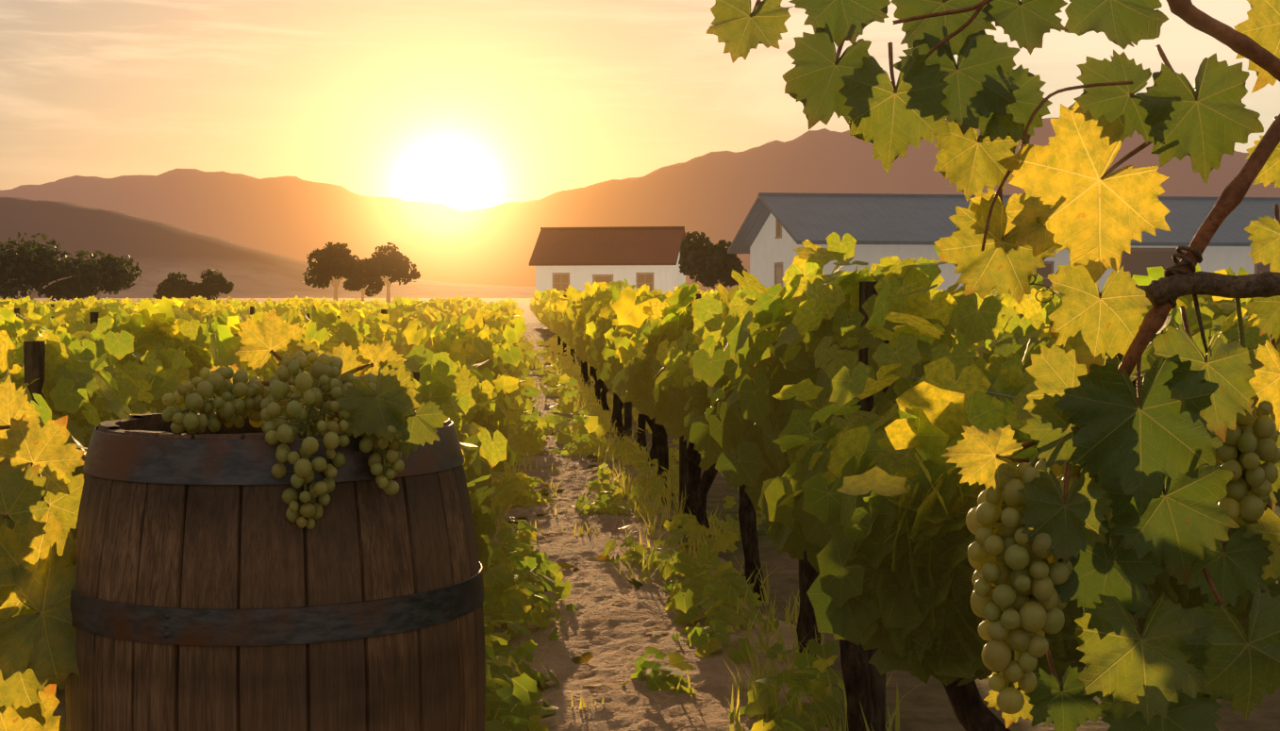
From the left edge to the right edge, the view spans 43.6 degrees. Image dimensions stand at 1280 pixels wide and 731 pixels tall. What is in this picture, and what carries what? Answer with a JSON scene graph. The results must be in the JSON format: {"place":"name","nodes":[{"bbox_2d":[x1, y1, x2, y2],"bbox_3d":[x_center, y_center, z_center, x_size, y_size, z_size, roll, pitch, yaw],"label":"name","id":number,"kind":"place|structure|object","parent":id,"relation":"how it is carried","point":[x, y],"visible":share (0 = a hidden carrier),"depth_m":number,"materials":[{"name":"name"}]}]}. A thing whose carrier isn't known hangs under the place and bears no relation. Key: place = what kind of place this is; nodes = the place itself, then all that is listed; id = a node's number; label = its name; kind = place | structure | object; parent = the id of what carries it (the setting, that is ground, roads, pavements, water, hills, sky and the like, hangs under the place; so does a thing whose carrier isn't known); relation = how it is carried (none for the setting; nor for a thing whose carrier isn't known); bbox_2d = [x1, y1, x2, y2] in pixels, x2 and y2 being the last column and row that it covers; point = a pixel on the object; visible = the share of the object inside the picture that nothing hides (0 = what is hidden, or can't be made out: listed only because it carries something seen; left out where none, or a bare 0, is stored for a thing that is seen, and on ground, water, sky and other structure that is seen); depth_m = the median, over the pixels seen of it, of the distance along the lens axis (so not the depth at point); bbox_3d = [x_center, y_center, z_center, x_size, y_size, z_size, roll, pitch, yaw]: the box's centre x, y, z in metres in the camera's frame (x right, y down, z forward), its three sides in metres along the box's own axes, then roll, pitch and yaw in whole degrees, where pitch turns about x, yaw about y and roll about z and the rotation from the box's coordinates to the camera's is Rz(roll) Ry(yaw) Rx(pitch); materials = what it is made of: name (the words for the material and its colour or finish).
{"place":"outdoors","nodes":[
{"label":"outdoors","id":0,"kind":"place"},
{"bbox_2d":[0,168,461,262],"bbox_3d":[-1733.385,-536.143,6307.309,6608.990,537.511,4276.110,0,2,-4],"label":"hill","id":1,"kind":"structure","parent":0,"point":[294,218],"depth_m":5996.69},
{"bbox_2d":[0,197,535,298],"bbox_3d":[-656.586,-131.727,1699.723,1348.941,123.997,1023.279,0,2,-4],"label":"hill ridge","id":2,"kind":"structure","parent":0,"point":[158,252],"depth_m":1608.13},
{"bbox_2d":[0,298,1279,730],"bbox_3d":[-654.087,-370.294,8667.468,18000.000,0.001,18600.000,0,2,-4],"label":"ground","id":3,"kind":"structure","parent":0,"point":[924,707],"depth_m":4.87,"materials":[{"name":"soil"}]},
{"bbox_2d":[0,374,85,730],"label":"grapevine","id":4,"kind":"object","parent":3,"relation":"on","point":[40,500],"visible":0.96,"depth_m":2.72,"materials":[{"name":"yellow plant"}]},
{"bbox_2d":[0,232,108,300],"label":"tree","id":5,"kind":"object","parent":3,"relation":"on","point":[24,269],"visible":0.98,"depth_m":93.08,"materials":[{"name":"green plant"}]},
{"bbox_2d":[63,250,142,299],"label":"tree","id":6,"kind":"object","parent":3,"relation":"on","point":[118,275],"visible":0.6,"depth_m":98.37,"materials":[{"name":"green plant"}]},
{"bbox_2d":[152,271,197,299],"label":"tree","id":7,"kind":"object","parent":3,"relation":"on","point":[171,287],"visible":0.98,"depth_m":118.56,"materials":[{"name":"green plant"}]},
{"bbox_2d":[190,268,233,300],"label":"tree","id":8,"kind":"object","parent":3,"relation":"on","point":[211,286],"visible":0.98,"depth_m":118.58,"materials":[{"name":"green plant"}]},
{"bbox_2d":[65,409,485,730],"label":"barrel","id":9,"kind":"object","parent":3,"relation":"on","point":[217,590],"visible":0.81,"depth_m":2.57,"materials":[{"name":"brown wood"}]},
{"bbox_2d":[161,309,448,529],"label":"grape bunches","id":10,"kind":"object","parent":9,"relation":"on","point":[367,391],"visible":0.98,"depth_m":2.60,"materials":[{"name":"green food"}]},
{"bbox_2d":[302,241,361,300],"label":"tree","id":11,"kind":"object","parent":3,"relation":"on","point":[336,263],"visible":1,"depth_m":128.44,"materials":[{"name":"green plant"}]},
{"bbox_2d":[342,270,385,301],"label":"tree","id":12,"kind":"object","parent":3,"relation":"on","point":[357,283],"visible":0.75,"depth_m":138.74,"materials":[{"name":"green plant"}]},
{"bbox_2d":[354,242,421,303],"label":"tree","id":13,"kind":"object","parent":3,"relation":"on","point":[391,266],"visible":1,"depth_m":126.47,"materials":[{"name":"green plant"}]},
{"bbox_2d":[529,226,686,294],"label":"farmhouse","id":14,"kind":"object","parent":3,"relation":"on","point":[563,258],"visible":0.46,"depth_m":97.58,"materials":[{"name":"white paint"}]},
{"bbox_2d":[0,232,1279,730],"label":"vineyard rows","id":15,"kind":"object","parent":3,"relation":"on","point":[811,417],"visible":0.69,"depth_m":4.60,"materials":[{"name":"green plant"}]},
{"bbox_2d":[678,231,714,283],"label":"tree","id":16,"kind":"object","parent":3,"relation":"on","point":[690,263],"visible":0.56,"depth_m":98.99,"materials":[{"name":"green plant"}]},
{"bbox_2d":[696,239,747,288],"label":"tree","id":17,"kind":"object","parent":3,"relation":"on","point":[721,263],"visible":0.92,"depth_m":97.42,"materials":[{"name":"green plant"}]},
{"bbox_2d":[705,0,1279,730],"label":"vine","id":18,"kind":"object","parent":3,"relation":"on","point":[1107,441],"visible":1,"depth_m":1.61,"materials":[{"name":"green plant"}]},
{"bbox_2d":[0,0,1279,211],"label":"sky","id":19,"kind":"structure","parent":0,"point":[460,105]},
{"bbox_2d":[482,322,831,730],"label":"dirt path","id":20,"kind":"structure","parent":0,"point":[615,640],"depth_m":5.43,"materials":[{"name":"brown soil"}]},
{"bbox_2d":[508,424,750,730],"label":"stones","id":21,"kind":"object","parent":20,"relation":"on","point":[585,657],"visible":0.25,"depth_m":6.68,"materials":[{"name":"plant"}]},
{"bbox_2d":[484,359,922,730],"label":"path grass tufts","id":22,"kind":"object","parent":20,"relation":"on","point":[757,673],"visible":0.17,"depth_m":6.42,"materials":[{"name":"green plant"}]},
{"bbox_2d":[375,117,1279,297],"bbox_3d":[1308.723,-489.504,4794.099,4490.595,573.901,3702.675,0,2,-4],"label":"mountain","id":23,"kind":"structure","parent":0,"point":[713,196],"depth_m":4402.20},
{"bbox_2d":[727,192,1279,295],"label":"barn","id":24,"kind":"structure","parent":0,"point":[775,229],"depth_m":64.95,"materials":[{"name":"paint"}]}
]}

